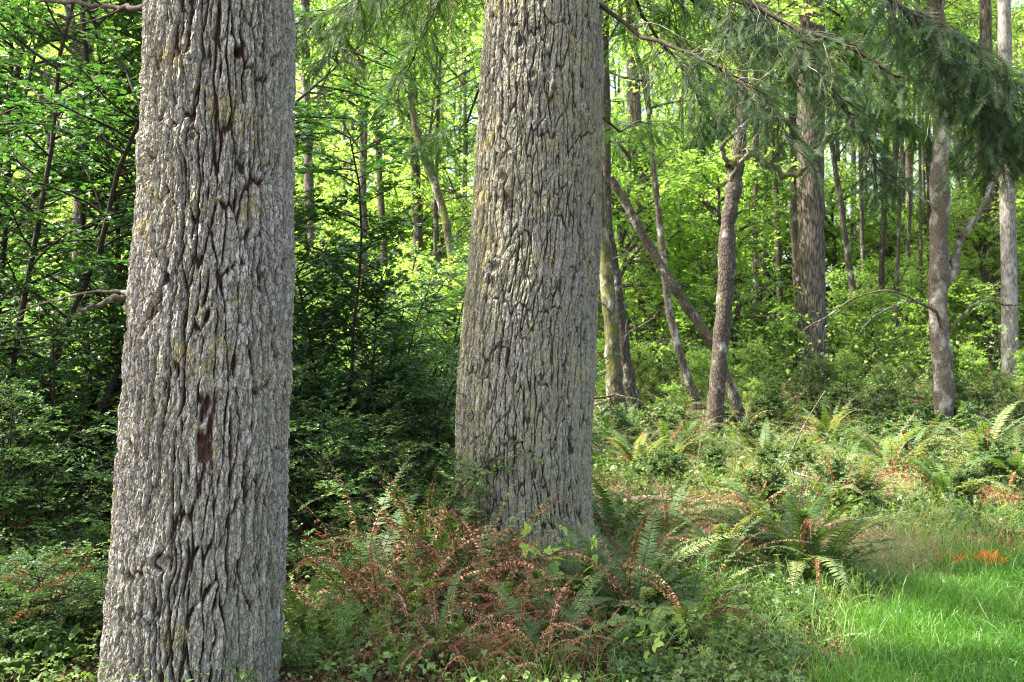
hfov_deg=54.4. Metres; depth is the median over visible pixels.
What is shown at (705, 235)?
leafy bush
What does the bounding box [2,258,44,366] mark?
leafy bush
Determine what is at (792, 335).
leafy bush
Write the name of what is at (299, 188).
leafy bush
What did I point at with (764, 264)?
alder tree
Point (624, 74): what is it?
sky
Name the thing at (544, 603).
sword fern
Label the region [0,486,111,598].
huckleberry shrub
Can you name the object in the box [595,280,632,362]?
leafy bush
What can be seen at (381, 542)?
sword fern
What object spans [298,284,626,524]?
huckleberry shrub
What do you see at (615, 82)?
broadleaf tree
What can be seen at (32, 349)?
leafy bush
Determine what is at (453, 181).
leafy bush
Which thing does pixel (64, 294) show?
leafy bush
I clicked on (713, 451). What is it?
leafy plant
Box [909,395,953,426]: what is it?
leafy plant
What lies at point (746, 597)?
bramble plant
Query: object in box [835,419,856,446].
leafy plant
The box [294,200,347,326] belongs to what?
leafy bush
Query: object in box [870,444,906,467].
leafy plant
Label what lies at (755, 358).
leafy bush
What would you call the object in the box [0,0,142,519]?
holly tree
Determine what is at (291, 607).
sword fern
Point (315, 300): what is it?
leafy bush
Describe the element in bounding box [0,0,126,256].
broadleaf tree
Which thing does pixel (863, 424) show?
sword fern
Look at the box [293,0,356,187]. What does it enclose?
broadleaf tree
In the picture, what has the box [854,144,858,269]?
alder tree
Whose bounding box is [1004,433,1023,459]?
leafy plant
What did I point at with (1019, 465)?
sword fern
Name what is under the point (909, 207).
alder tree
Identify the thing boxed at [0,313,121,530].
huckleberry shrub
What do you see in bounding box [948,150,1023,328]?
leafy bush
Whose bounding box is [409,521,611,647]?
sword fern
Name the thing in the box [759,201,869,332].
leafy bush
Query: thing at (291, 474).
undergrowth leaves
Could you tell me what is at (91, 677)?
creeping leaves
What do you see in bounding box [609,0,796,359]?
alder tree
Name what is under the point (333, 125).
broadleaf tree
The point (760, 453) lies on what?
leafy plant
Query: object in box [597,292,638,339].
leafy bush
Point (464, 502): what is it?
huckleberry shrub
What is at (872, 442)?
sword fern
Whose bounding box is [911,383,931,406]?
sword fern
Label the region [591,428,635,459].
sword fern
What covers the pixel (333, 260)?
holly tree
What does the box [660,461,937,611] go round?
sword fern
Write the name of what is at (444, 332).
leafy bush
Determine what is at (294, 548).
huckleberry shrub
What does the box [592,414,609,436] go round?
leafy plant
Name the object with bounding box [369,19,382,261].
alder tree
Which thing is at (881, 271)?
alder tree
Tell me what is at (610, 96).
woods
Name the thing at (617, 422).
leafy plant
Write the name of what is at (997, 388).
leafy bush
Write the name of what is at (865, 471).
sword fern
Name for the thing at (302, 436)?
huckleberry shrub
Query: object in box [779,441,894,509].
sword fern
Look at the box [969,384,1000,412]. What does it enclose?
leafy plant
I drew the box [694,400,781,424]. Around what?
sword fern
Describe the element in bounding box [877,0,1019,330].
alder tree
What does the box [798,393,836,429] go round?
leafy plant
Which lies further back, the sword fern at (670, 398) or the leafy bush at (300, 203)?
the leafy bush at (300, 203)
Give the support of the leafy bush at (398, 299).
on the ground at (586, 665)
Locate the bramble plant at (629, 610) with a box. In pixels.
[566,584,671,641]
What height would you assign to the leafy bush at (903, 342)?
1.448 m
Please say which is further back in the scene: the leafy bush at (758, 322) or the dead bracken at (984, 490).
the leafy bush at (758, 322)
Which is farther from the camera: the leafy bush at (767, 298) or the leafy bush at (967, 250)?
the leafy bush at (767, 298)
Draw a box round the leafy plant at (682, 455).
[674,446,687,468]
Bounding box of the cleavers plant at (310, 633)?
[282,575,379,674]
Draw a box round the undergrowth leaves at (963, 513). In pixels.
[591,359,1023,537]
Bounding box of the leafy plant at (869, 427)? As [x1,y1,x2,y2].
[847,414,887,459]
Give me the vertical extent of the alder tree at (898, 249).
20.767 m
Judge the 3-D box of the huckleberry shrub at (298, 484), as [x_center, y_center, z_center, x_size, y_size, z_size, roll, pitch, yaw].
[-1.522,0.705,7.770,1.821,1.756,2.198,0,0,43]
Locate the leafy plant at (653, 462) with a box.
[641,448,679,487]
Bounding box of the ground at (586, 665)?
[0,291,1023,681]
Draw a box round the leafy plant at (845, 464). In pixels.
[837,455,858,470]
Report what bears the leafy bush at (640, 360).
on the ground at (586, 665)
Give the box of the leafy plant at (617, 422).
[592,405,653,452]
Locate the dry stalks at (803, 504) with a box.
[789,473,819,508]
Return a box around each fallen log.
[629,495,714,505]
[818,517,885,530]
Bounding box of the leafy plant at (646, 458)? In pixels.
[625,449,655,479]
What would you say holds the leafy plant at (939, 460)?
on the ground at (586, 665)
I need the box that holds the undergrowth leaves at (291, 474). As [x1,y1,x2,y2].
[15,410,454,491]
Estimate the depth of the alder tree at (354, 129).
39.55 m
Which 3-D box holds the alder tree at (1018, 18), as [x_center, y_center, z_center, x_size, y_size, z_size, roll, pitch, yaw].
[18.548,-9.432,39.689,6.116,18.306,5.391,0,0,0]
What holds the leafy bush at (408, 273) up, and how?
on the ground at (586, 665)
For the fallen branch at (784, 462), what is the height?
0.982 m
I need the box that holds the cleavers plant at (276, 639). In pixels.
[270,630,286,647]
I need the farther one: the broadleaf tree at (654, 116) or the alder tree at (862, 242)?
the broadleaf tree at (654, 116)
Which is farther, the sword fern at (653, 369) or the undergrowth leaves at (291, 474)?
the sword fern at (653, 369)
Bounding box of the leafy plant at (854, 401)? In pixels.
[842,392,871,417]
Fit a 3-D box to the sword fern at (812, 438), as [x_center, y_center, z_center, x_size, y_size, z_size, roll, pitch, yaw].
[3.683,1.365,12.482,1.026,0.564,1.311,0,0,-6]
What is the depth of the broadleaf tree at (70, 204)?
24.58 m
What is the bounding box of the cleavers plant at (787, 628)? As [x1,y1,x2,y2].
[753,554,832,635]
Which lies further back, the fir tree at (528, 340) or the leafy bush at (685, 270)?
the leafy bush at (685, 270)
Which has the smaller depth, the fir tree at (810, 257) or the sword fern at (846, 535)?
the sword fern at (846, 535)
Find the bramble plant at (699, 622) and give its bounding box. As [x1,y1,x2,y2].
[676,605,746,674]
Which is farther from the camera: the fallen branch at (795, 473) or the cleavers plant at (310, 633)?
the fallen branch at (795, 473)
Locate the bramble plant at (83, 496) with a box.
[13,449,111,537]
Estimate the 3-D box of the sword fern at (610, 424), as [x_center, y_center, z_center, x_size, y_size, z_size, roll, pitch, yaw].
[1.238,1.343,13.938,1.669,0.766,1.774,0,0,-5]
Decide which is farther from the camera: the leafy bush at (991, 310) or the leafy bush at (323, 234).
the leafy bush at (991, 310)
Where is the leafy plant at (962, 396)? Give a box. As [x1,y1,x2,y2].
[953,393,979,426]
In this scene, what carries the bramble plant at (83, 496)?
on the ground at (586, 665)
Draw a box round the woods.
[0,0,1023,291]
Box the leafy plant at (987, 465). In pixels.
[969,436,1023,488]
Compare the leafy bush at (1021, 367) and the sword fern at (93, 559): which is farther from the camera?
the leafy bush at (1021, 367)
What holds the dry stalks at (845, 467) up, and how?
on the ground at (586, 665)
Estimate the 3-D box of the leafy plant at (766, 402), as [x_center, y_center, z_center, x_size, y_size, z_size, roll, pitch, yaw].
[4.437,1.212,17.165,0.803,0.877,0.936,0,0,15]
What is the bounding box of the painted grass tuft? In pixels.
[936,547,1007,567]
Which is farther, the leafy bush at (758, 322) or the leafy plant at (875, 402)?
the leafy bush at (758, 322)
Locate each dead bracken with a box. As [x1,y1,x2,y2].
[301,583,672,681]
[591,428,1023,560]
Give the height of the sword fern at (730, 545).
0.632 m
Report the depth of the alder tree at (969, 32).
31.20 m
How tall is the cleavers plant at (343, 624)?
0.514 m
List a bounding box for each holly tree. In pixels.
[0,0,130,424]
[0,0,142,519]
[0,0,142,522]
[0,0,422,548]
[290,233,449,514]
[291,100,436,513]
[355,243,468,442]
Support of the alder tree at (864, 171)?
on the ground at (586, 665)
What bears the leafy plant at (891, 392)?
on the ground at (586, 665)
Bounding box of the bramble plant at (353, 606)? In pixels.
[324,593,417,657]
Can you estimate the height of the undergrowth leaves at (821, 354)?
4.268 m
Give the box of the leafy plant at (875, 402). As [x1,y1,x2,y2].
[850,388,894,423]
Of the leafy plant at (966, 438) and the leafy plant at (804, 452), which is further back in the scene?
the leafy plant at (966, 438)
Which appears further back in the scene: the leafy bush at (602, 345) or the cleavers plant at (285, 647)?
the leafy bush at (602, 345)
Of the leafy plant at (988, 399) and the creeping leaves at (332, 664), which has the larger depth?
the leafy plant at (988, 399)
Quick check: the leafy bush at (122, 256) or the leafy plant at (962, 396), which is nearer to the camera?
the leafy bush at (122, 256)
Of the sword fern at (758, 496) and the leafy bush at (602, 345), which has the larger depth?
the leafy bush at (602, 345)
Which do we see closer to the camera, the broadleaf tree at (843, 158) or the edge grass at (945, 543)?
the edge grass at (945, 543)
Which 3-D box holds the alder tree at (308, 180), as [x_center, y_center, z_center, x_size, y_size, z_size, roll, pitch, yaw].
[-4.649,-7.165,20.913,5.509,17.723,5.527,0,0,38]
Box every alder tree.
[0,0,130,390]
[1,2,125,146]
[295,0,463,275]
[295,0,483,316]
[296,0,431,192]
[313,8,481,248]
[322,0,484,278]
[322,51,332,197]
[342,65,345,229]
[366,6,483,238]
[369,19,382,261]
[371,38,387,287]
[406,95,456,284]
[433,0,714,420]
[594,0,679,423]
[603,0,755,409]
[608,176,747,426]
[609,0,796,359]
[618,0,798,355]
[640,0,778,322]
[649,0,856,439]
[662,0,792,288]
[691,0,872,356]
[711,0,894,332]
[741,3,759,352]
[750,0,930,353]
[761,65,773,329]
[769,2,792,346]
[780,0,961,349]
[803,0,1023,439]
[825,0,961,285]
[827,0,966,299]
[850,61,859,269]
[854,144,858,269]
[861,0,1023,254]
[864,1,891,363]
[867,0,996,365]
[872,72,876,286]
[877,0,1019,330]
[891,0,922,324]
[905,47,918,324]
[906,0,1023,209]
[907,0,927,367]
[921,73,926,256]
[945,0,1023,102]
[954,23,966,333]
[1013,39,1018,238]
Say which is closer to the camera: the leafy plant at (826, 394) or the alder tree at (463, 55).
the leafy plant at (826, 394)
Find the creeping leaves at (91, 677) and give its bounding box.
[0,452,1022,681]
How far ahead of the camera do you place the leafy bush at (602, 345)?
19.76 m
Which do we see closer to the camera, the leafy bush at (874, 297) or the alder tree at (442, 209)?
the alder tree at (442, 209)
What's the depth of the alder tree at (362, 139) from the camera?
23.92 m
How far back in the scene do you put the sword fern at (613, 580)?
5.60 m
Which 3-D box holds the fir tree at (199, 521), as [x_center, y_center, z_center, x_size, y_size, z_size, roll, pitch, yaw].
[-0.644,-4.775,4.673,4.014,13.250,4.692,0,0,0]
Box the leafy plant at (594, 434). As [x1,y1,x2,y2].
[591,428,609,456]
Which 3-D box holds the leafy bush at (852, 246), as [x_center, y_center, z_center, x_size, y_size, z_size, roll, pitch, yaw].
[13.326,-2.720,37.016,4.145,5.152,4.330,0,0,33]
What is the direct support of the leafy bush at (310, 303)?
on the ground at (586, 665)
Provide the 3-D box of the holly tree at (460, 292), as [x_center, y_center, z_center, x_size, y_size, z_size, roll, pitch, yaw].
[-0.957,0.245,10.085,1.313,2.674,2.367,0,0,10]
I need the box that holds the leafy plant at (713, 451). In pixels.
[696,439,732,477]
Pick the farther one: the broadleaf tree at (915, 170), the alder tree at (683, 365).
the broadleaf tree at (915, 170)
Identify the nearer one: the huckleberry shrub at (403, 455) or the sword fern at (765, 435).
the huckleberry shrub at (403, 455)
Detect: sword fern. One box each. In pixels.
[55,515,108,580]
[283,569,365,639]
[284,449,477,614]
[288,513,540,640]
[289,443,556,603]
[291,509,482,663]
[316,610,452,679]
[330,482,587,625]
[334,561,513,681]
[361,463,618,601]
[388,610,559,681]
[404,505,544,551]
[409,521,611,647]
[422,557,599,676]
[436,541,671,662]
[448,579,674,681]
[502,537,602,589]
[513,527,683,629]
[517,492,765,633]
[519,593,654,680]
[581,526,783,661]
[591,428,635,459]
[591,432,631,464]
[591,477,699,541]
[592,414,660,452]
[592,423,710,466]
[593,404,669,448]
[598,403,656,429]
[604,499,726,579]
[605,417,740,455]
[612,471,738,540]
[622,382,700,425]
[626,394,741,456]
[627,416,704,459]
[631,497,821,575]
[639,361,666,378]
[640,390,706,408]
[644,421,697,453]
[649,380,675,401]
[652,432,721,467]
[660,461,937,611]
[672,456,837,524]
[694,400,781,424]
[702,417,835,457]
[706,393,783,437]
[711,493,936,590]
[727,359,774,379]
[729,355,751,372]
[734,379,822,430]
[748,422,791,435]
[771,427,858,455]
[772,382,802,403]
[772,394,880,446]
[774,431,837,459]
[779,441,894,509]
[781,387,816,399]
[790,403,850,442]
[793,411,845,431]
[796,450,929,510]
[804,417,890,448]
[810,423,887,466]
[813,397,881,423]
[814,410,950,471]
[823,394,861,420]
[830,420,945,446]
[837,435,967,474]
[858,426,978,470]
[871,440,1023,518]
[879,357,924,378]
[879,411,992,454]
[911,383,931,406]
[913,399,1023,459]
[923,424,1023,499]
[953,366,972,378]
[955,395,1023,438]
[976,363,997,383]
[976,377,1023,398]
[993,419,1023,443]
[996,429,1021,443]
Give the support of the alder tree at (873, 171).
on the ground at (586, 665)
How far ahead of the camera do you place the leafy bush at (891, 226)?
34.95 m
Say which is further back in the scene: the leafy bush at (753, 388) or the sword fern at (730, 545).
the leafy bush at (753, 388)
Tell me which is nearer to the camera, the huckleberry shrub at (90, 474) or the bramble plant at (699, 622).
the bramble plant at (699, 622)
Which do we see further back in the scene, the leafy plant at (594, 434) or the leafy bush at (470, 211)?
the leafy bush at (470, 211)
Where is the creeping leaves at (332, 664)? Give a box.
[226,573,362,681]
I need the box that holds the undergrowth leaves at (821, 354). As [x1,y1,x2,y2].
[594,297,1023,401]
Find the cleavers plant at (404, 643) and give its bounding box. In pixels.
[369,573,463,678]
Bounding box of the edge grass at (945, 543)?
[754,509,1023,681]
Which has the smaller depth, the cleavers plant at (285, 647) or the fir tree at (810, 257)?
the cleavers plant at (285, 647)
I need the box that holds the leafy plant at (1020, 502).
[1010,492,1023,519]
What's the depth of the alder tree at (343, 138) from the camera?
39.58 m
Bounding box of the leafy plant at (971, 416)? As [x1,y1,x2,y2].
[941,400,1004,452]
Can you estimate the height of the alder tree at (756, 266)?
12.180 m
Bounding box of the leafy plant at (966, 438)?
[953,416,991,451]
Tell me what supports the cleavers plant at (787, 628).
on the ground at (586, 665)
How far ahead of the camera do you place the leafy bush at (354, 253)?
30.77 m
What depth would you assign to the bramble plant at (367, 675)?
4.69 m
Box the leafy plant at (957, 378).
[930,368,974,403]
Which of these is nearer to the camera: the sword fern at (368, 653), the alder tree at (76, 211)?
the sword fern at (368, 653)
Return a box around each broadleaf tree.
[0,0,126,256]
[0,2,78,165]
[1,12,74,257]
[15,2,138,304]
[28,0,124,225]
[39,0,141,176]
[65,13,136,138]
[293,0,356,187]
[293,48,356,235]
[294,0,353,193]
[294,0,398,236]
[310,18,403,260]
[332,19,431,260]
[335,0,481,289]
[348,1,483,249]
[368,1,484,256]
[393,0,483,239]
[439,0,484,202]
[609,1,664,268]
[609,2,674,263]
[611,1,788,222]
[618,1,761,230]
[620,2,791,264]
[662,16,789,268]
[719,0,845,279]
[750,3,879,265]
[824,41,905,291]
[825,0,974,251]
[828,5,931,248]
[870,2,1018,231]
[896,0,996,247]
[949,4,1023,236]
[978,6,1023,239]
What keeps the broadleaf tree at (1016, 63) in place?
on the ground at (586, 665)
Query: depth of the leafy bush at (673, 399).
17.30 m
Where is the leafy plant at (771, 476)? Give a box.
[734,453,796,519]
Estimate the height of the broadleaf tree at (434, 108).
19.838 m
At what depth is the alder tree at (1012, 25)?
36.19 m
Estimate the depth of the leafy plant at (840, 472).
9.18 m
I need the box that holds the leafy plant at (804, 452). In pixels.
[778,434,826,475]
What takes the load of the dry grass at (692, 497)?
on the ground at (586, 665)
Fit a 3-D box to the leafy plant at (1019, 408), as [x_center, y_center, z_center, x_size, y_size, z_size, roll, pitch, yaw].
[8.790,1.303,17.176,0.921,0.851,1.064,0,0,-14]
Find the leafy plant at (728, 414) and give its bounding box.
[723,404,745,431]
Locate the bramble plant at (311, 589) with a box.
[283,577,369,649]
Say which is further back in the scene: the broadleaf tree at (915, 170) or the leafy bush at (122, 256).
the broadleaf tree at (915, 170)
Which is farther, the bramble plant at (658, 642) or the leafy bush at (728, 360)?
the leafy bush at (728, 360)
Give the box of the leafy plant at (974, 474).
[941,459,991,508]
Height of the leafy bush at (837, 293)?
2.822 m
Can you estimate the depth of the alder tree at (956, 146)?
36.22 m
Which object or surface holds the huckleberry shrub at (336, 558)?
on the ground at (586, 665)
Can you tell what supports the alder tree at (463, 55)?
on the ground at (586, 665)
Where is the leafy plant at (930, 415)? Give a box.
[907,400,952,436]
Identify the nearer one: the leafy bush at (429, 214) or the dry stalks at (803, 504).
the dry stalks at (803, 504)
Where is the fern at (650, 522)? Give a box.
[620,503,689,552]
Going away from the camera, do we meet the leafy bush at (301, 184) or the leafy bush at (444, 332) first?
the leafy bush at (444, 332)
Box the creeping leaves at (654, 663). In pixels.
[604,556,872,681]
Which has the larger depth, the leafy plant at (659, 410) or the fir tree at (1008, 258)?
the fir tree at (1008, 258)
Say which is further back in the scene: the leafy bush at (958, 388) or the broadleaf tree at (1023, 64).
the broadleaf tree at (1023, 64)
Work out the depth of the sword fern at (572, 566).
5.80 m
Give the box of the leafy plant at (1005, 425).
[972,405,1009,441]
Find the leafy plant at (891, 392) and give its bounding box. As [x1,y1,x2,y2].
[868,378,902,408]
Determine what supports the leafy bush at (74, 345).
on the ground at (586, 665)
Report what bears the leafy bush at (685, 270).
on the ground at (586, 665)
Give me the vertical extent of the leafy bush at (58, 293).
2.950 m
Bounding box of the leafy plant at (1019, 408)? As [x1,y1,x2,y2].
[1001,391,1023,429]
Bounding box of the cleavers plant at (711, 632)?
[667,583,760,675]
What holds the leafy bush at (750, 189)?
on the ground at (586, 665)
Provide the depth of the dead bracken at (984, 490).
10.02 m
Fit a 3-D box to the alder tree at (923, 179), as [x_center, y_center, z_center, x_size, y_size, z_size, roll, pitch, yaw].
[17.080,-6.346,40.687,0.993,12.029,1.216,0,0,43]
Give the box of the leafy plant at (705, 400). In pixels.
[702,391,725,408]
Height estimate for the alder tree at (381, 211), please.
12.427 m
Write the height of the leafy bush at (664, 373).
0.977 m
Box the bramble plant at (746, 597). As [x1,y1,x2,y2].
[712,578,784,629]
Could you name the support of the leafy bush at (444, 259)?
on the ground at (586, 665)
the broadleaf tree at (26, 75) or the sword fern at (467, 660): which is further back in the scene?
the broadleaf tree at (26, 75)
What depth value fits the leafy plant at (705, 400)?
19.34 m
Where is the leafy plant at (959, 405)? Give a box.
[953,391,982,425]
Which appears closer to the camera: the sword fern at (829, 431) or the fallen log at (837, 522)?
the fallen log at (837, 522)
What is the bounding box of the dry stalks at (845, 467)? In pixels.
[819,451,856,492]
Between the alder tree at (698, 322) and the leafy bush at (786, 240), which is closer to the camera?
the alder tree at (698, 322)
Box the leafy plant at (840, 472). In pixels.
[801,454,878,507]
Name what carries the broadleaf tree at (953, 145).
on the ground at (586, 665)
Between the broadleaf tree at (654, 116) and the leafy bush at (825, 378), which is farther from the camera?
the broadleaf tree at (654, 116)
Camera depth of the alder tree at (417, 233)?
25.81 m
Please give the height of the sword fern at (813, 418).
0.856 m
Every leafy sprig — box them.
[47,563,107,599]
[747,496,805,531]
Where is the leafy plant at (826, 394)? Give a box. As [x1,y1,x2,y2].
[820,381,849,411]
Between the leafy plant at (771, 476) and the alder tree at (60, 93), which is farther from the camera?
the alder tree at (60, 93)
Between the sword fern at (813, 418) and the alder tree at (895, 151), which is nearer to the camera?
the sword fern at (813, 418)
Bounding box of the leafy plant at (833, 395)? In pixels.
[825,381,857,414]
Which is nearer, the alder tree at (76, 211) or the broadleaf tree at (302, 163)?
the alder tree at (76, 211)
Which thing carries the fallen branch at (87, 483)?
on the bramble plant at (83, 496)
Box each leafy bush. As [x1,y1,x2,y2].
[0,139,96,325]
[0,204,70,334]
[0,325,67,388]
[1,116,109,308]
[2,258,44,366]
[5,248,106,403]
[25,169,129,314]
[38,304,124,400]
[39,214,125,326]
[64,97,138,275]
[114,235,294,312]
[293,176,344,235]
[293,191,306,251]
[293,218,373,405]
[293,288,369,422]
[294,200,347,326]
[294,251,349,370]
[295,174,371,306]
[313,128,450,341]
[317,196,372,255]
[319,264,463,442]
[334,228,389,311]
[339,164,465,317]
[343,263,438,416]
[370,241,462,345]
[370,243,468,409]
[384,166,470,273]
[406,293,460,383]
[427,190,472,283]
[431,248,463,326]
[435,269,466,455]
[452,227,470,318]
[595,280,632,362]
[595,337,648,399]
[597,95,754,370]
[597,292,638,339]
[598,168,709,344]
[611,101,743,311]
[611,162,655,323]
[623,141,860,362]
[630,340,661,398]
[645,359,685,405]
[650,173,787,344]
[655,379,695,428]
[657,221,702,330]
[672,127,851,335]
[673,168,791,319]
[680,347,711,394]
[700,345,744,385]
[728,336,781,403]
[733,262,793,330]
[736,307,749,346]
[738,304,780,369]
[742,378,763,412]
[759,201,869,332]
[770,159,918,334]
[770,326,811,376]
[770,355,797,386]
[786,353,823,403]
[802,354,856,407]
[822,348,869,396]
[825,263,892,350]
[827,322,853,369]
[829,204,922,329]
[834,285,916,373]
[838,206,926,339]
[858,249,927,358]
[865,362,893,392]
[873,321,923,377]
[879,262,985,373]
[886,180,977,340]
[887,239,983,351]
[889,378,916,406]
[890,360,928,398]
[901,180,1023,373]
[911,171,1023,349]
[919,350,933,392]
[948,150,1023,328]
[949,232,1023,339]
[953,342,993,392]
[954,379,965,402]
[987,368,1014,401]
[1002,351,1023,392]
[1018,244,1023,366]
[1018,295,1023,349]
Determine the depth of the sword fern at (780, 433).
15.27 m
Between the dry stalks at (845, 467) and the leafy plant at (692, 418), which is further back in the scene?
the leafy plant at (692, 418)
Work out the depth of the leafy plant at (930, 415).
14.88 m
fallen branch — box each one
[82,478,104,512]
[765,390,827,473]
[793,471,908,509]
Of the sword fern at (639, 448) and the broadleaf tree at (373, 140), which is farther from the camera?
the broadleaf tree at (373, 140)
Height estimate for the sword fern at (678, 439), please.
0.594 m
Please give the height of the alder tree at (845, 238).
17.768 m
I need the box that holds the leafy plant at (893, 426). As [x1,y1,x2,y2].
[876,412,949,462]
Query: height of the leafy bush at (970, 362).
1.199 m
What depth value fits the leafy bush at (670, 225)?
28.78 m
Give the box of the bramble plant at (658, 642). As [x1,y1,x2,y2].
[622,608,694,673]
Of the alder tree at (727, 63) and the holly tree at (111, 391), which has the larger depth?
the alder tree at (727, 63)
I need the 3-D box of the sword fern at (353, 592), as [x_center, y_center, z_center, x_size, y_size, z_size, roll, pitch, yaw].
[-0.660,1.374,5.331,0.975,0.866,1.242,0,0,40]
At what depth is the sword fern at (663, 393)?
19.94 m
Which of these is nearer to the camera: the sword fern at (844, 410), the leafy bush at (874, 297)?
the sword fern at (844, 410)
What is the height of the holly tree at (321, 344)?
2.894 m
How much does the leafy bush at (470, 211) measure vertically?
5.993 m
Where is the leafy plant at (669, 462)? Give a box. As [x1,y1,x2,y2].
[646,440,694,484]
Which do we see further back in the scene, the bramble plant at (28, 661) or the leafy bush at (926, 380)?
the leafy bush at (926, 380)
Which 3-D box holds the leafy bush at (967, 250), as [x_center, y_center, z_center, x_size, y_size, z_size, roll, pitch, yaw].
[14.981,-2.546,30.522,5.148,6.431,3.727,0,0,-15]
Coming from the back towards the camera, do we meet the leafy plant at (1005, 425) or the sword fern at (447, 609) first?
the leafy plant at (1005, 425)
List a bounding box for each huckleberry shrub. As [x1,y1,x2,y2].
[0,259,122,526]
[0,296,124,549]
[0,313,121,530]
[0,371,119,563]
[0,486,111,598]
[0,527,109,653]
[0,539,109,668]
[286,517,363,580]
[287,320,416,540]
[288,272,459,531]
[288,295,428,524]
[288,363,555,560]
[289,358,455,544]
[291,526,387,590]
[292,232,467,489]
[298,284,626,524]
[339,373,460,545]
[414,440,500,555]
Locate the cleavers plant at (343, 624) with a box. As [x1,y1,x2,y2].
[310,563,391,669]
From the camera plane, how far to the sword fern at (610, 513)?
7.71 m
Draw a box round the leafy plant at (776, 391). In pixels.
[747,376,793,419]
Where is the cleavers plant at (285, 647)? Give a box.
[269,502,379,673]
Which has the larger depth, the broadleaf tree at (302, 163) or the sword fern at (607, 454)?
the broadleaf tree at (302, 163)
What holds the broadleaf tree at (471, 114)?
on the ground at (586, 665)
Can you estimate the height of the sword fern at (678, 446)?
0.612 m
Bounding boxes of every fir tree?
[0,0,296,681]
[294,0,1023,580]
[625,0,659,359]
[672,0,987,379]
[979,0,1000,374]
[997,0,1018,388]
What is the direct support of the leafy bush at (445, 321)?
on the ground at (586, 665)
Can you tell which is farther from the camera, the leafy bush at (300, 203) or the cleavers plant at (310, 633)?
the leafy bush at (300, 203)
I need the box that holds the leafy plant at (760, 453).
[752,440,784,469]
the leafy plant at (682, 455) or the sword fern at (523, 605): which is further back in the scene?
the leafy plant at (682, 455)
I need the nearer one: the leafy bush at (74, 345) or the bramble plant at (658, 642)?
the bramble plant at (658, 642)
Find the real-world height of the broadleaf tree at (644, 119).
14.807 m
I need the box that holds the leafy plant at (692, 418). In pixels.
[665,402,705,434]
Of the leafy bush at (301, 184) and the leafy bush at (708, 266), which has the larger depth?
the leafy bush at (301, 184)
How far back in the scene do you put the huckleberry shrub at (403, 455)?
6.84 m
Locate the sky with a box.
[2,0,1022,285]
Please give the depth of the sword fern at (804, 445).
12.67 m
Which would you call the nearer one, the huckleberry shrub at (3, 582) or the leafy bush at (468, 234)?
the huckleberry shrub at (3, 582)
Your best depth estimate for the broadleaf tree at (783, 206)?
43.79 m
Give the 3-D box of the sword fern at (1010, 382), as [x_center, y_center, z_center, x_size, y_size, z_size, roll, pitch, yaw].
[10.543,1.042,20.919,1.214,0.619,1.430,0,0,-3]
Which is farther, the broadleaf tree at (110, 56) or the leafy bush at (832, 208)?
the broadleaf tree at (110, 56)
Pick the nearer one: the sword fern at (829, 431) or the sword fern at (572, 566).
the sword fern at (572, 566)
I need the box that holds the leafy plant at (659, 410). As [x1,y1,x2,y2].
[630,401,682,443]
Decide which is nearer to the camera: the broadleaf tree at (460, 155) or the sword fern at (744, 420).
the sword fern at (744, 420)
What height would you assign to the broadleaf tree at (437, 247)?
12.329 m
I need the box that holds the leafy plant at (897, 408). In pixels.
[875,391,916,433]
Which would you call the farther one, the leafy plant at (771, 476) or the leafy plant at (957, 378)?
the leafy plant at (957, 378)
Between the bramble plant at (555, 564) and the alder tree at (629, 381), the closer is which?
the bramble plant at (555, 564)
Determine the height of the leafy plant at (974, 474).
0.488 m
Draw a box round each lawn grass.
[797,535,1023,681]
[835,559,1023,681]
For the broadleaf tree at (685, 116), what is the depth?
46.04 m
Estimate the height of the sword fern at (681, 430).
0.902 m
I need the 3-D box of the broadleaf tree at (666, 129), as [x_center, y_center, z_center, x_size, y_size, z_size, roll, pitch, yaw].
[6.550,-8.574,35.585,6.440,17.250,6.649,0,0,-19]
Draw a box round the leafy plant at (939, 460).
[908,448,951,492]
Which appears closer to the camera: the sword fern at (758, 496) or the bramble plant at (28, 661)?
the bramble plant at (28, 661)
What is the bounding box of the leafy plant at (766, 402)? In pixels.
[746,386,791,432]
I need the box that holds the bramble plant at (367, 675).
[358,606,471,681]
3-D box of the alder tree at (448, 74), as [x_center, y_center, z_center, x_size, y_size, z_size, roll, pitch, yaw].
[-2.420,-10.245,36.416,6.229,21.102,5.278,0,0,0]
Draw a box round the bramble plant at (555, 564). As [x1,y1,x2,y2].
[516,521,598,628]
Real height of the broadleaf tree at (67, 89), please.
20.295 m
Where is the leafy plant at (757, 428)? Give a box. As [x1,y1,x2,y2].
[732,414,771,454]
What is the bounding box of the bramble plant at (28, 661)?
[0,616,82,681]

